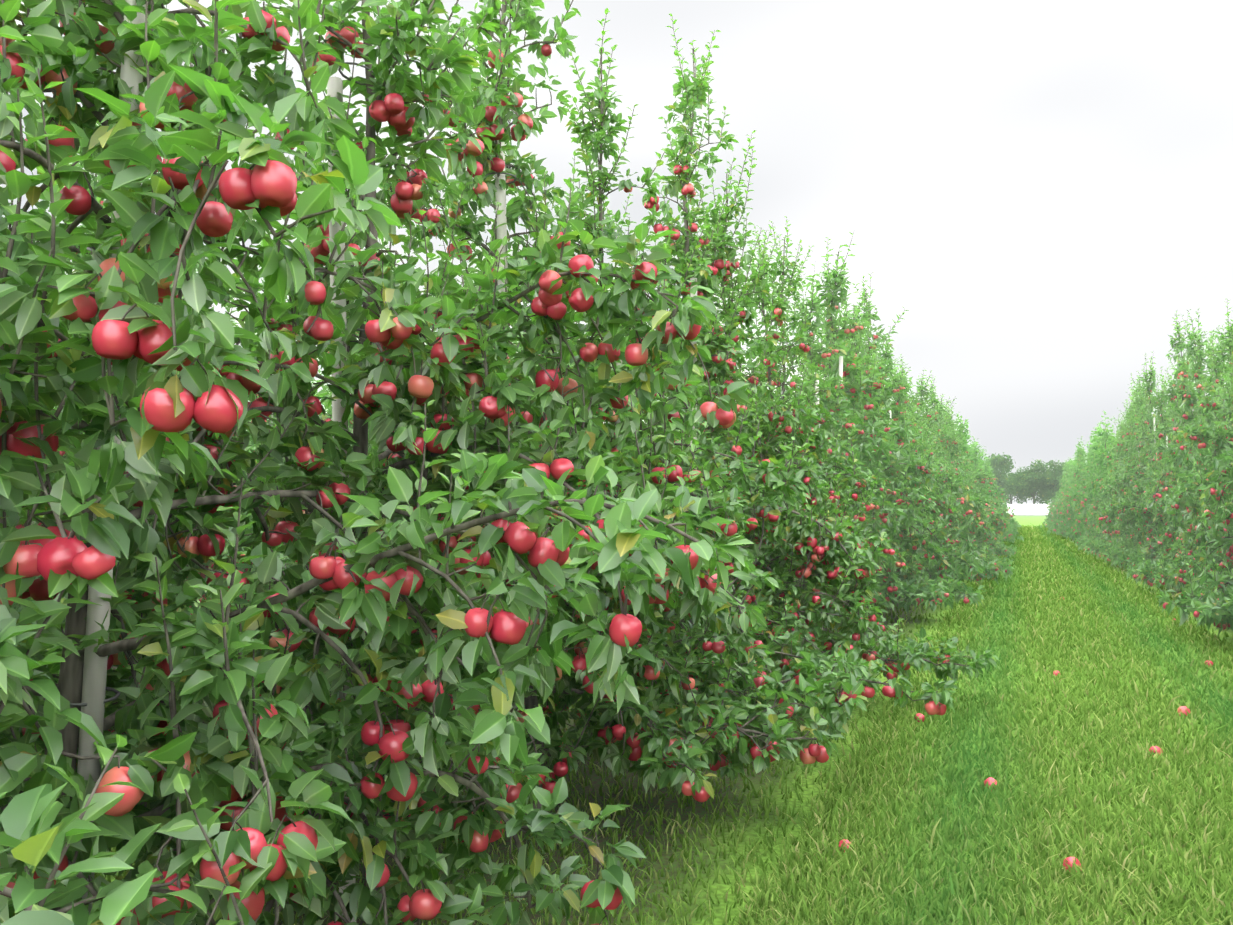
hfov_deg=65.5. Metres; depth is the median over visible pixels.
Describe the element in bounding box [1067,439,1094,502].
tree
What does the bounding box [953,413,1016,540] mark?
tree
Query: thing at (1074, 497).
tree
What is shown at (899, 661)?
tree
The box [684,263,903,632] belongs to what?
tree
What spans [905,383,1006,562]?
tree
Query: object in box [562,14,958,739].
tree
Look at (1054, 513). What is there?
tree
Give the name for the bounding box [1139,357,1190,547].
tree
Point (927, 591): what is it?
tree
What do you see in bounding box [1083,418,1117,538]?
tree
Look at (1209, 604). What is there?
tree
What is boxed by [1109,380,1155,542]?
tree
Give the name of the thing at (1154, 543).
tree
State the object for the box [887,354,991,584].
tree
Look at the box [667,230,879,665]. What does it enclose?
tree
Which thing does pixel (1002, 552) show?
tree
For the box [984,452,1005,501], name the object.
tree
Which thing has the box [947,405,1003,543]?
tree
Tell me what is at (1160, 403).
tree
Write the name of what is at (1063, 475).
tree
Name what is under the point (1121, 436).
tree
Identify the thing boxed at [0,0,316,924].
tree
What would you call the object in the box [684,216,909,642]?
tree
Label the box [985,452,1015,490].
big tree
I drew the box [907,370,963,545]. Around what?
tree
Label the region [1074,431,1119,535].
tree
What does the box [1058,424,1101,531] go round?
tree
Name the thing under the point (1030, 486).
big tree
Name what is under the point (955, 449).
tree
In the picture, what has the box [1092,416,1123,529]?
tree
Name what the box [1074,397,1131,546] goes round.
tree
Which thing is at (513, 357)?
tree
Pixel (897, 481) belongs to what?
tree
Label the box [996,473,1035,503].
big tree
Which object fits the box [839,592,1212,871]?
fallen apples
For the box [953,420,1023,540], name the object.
tree
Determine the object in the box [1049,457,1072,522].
tree
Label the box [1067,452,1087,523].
tree
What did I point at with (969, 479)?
tree
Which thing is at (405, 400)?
tree
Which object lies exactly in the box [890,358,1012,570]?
tree
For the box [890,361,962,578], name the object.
tree
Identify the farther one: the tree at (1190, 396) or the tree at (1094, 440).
the tree at (1094, 440)
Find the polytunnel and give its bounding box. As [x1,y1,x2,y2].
[1008,504,1047,514]
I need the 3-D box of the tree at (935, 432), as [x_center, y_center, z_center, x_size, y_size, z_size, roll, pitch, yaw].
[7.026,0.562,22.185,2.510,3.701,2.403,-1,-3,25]
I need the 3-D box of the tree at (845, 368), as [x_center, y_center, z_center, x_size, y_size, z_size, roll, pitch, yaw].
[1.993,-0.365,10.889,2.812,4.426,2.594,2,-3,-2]
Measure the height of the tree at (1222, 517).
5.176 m
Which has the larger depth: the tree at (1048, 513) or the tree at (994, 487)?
the tree at (994, 487)
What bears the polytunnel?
on the ground at (822, 767)
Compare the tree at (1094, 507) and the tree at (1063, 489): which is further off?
the tree at (1063, 489)
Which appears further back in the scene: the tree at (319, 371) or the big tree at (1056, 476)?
the big tree at (1056, 476)
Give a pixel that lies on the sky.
(1042, 187)
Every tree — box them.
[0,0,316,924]
[0,0,754,924]
[9,0,750,924]
[11,517,67,645]
[28,124,252,637]
[154,0,845,831]
[175,256,332,623]
[239,241,371,632]
[308,369,328,425]
[318,281,397,548]
[368,260,426,512]
[479,8,813,781]
[510,341,541,446]
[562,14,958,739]
[625,130,998,695]
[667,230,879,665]
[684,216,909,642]
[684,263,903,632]
[792,232,927,628]
[812,313,944,594]
[830,293,985,613]
[844,297,935,579]
[851,272,1015,587]
[872,326,952,576]
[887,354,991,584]
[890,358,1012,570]
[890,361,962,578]
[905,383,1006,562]
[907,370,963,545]
[907,394,995,550]
[909,389,1008,549]
[922,376,1016,559]
[923,406,975,500]
[924,399,971,534]
[935,394,1012,554]
[937,396,980,491]
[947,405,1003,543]
[952,431,995,498]
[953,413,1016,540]
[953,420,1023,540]
[965,429,1014,542]
[972,436,1005,499]
[973,444,1018,533]
[977,445,1017,527]
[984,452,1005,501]
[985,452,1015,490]
[989,462,1020,526]
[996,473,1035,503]
[1001,466,1059,503]
[1012,459,1070,501]
[1040,459,1069,527]
[1044,457,1076,528]
[1044,465,1065,521]
[1045,458,1070,519]
[1046,458,1071,523]
[1047,440,1085,535]
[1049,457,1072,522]
[1049,458,1075,519]
[1049,472,1066,508]
[1050,471,1073,526]
[1054,463,1072,519]
[1055,465,1074,515]
[1057,444,1091,536]
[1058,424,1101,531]
[1059,436,1086,497]
[1059,437,1092,527]
[1060,444,1093,529]
[1064,412,1113,539]
[1064,426,1108,537]
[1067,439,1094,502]
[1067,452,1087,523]
[1072,428,1101,537]
[1073,411,1114,537]
[1073,436,1097,522]
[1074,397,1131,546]
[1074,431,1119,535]
[1075,399,1137,545]
[1078,382,1149,550]
[1082,449,1109,535]
[1083,352,1165,557]
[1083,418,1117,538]
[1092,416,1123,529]
[1094,346,1196,563]
[1098,373,1170,562]
[1098,379,1171,555]
[1098,391,1138,532]
[1106,371,1148,521]
[1109,309,1211,569]
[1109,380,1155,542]
[1126,330,1232,578]
[1130,299,1232,590]
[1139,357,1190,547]
[1143,308,1214,560]
[1155,431,1232,626]
[1159,325,1229,552]
[1166,406,1232,587]
[1182,346,1232,570]
[1185,522,1232,595]
[1187,591,1232,634]
[1193,592,1232,631]
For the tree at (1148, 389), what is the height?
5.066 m
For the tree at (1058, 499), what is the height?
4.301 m
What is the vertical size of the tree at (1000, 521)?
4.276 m
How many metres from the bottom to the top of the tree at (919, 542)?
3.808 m
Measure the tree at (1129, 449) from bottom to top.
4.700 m
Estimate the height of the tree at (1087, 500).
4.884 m
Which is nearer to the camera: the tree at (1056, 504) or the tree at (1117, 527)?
the tree at (1117, 527)
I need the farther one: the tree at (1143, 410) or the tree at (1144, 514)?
the tree at (1143, 410)
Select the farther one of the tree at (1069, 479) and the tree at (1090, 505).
the tree at (1069, 479)
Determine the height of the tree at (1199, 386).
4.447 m
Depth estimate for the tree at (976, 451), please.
41.05 m
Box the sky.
[0,0,1232,503]
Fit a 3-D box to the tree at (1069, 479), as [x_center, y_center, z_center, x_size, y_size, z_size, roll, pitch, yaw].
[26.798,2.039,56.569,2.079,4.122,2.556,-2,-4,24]
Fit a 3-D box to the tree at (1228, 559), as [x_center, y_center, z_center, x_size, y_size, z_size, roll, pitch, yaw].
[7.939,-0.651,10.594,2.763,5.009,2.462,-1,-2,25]
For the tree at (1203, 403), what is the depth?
14.98 m
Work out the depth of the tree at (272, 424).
9.68 m
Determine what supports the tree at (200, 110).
on the ground at (822, 767)
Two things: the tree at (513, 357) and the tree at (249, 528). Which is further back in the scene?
the tree at (513, 357)
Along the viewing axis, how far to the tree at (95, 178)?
7.72 m
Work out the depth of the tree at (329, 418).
10.39 m
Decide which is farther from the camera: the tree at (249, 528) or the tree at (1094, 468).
the tree at (1094, 468)
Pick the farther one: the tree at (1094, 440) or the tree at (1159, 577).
the tree at (1094, 440)
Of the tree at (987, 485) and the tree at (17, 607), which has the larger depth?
the tree at (987, 485)
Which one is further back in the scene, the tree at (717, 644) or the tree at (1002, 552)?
the tree at (1002, 552)
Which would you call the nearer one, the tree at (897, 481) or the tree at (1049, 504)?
the tree at (897, 481)
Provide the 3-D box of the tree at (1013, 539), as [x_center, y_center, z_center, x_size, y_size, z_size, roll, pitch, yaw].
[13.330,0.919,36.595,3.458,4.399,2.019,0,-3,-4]
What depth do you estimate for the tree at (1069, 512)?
41.24 m
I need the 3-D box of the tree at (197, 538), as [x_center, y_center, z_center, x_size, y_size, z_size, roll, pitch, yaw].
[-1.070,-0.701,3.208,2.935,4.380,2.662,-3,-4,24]
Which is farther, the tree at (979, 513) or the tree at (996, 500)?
the tree at (996, 500)
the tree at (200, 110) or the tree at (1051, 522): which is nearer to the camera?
the tree at (200, 110)
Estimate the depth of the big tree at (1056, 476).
267.16 m
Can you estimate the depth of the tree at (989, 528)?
19.45 m
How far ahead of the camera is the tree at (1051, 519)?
58.67 m
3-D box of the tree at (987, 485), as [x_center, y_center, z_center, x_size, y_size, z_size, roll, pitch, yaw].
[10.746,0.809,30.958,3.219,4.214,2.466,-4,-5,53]
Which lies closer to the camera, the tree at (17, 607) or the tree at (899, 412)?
the tree at (17, 607)
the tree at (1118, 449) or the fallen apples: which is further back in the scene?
the tree at (1118, 449)
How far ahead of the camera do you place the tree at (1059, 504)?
52.59 m
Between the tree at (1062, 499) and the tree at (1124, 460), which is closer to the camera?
the tree at (1124, 460)
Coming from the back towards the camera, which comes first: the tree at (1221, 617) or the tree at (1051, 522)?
the tree at (1051, 522)
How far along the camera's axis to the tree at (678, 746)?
3.97 m
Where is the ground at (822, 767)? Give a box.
[92,515,1232,924]
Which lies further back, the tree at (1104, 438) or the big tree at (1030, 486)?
the big tree at (1030, 486)
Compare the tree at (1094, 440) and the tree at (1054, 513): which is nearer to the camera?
the tree at (1094, 440)
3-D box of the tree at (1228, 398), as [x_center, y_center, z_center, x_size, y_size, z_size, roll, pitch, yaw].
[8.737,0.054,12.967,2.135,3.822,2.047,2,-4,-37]
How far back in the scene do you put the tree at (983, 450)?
50.09 m
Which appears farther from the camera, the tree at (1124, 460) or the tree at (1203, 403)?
the tree at (1124, 460)
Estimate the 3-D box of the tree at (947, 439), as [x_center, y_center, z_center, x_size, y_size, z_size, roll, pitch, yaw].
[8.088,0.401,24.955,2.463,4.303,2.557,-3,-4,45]
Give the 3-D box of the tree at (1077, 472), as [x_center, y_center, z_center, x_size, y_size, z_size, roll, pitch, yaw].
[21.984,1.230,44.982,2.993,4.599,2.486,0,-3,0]
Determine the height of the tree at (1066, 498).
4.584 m
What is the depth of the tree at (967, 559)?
14.51 m
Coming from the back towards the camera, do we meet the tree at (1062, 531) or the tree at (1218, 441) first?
the tree at (1062, 531)
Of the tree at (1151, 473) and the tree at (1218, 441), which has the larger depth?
the tree at (1151, 473)
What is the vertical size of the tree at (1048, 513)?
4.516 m

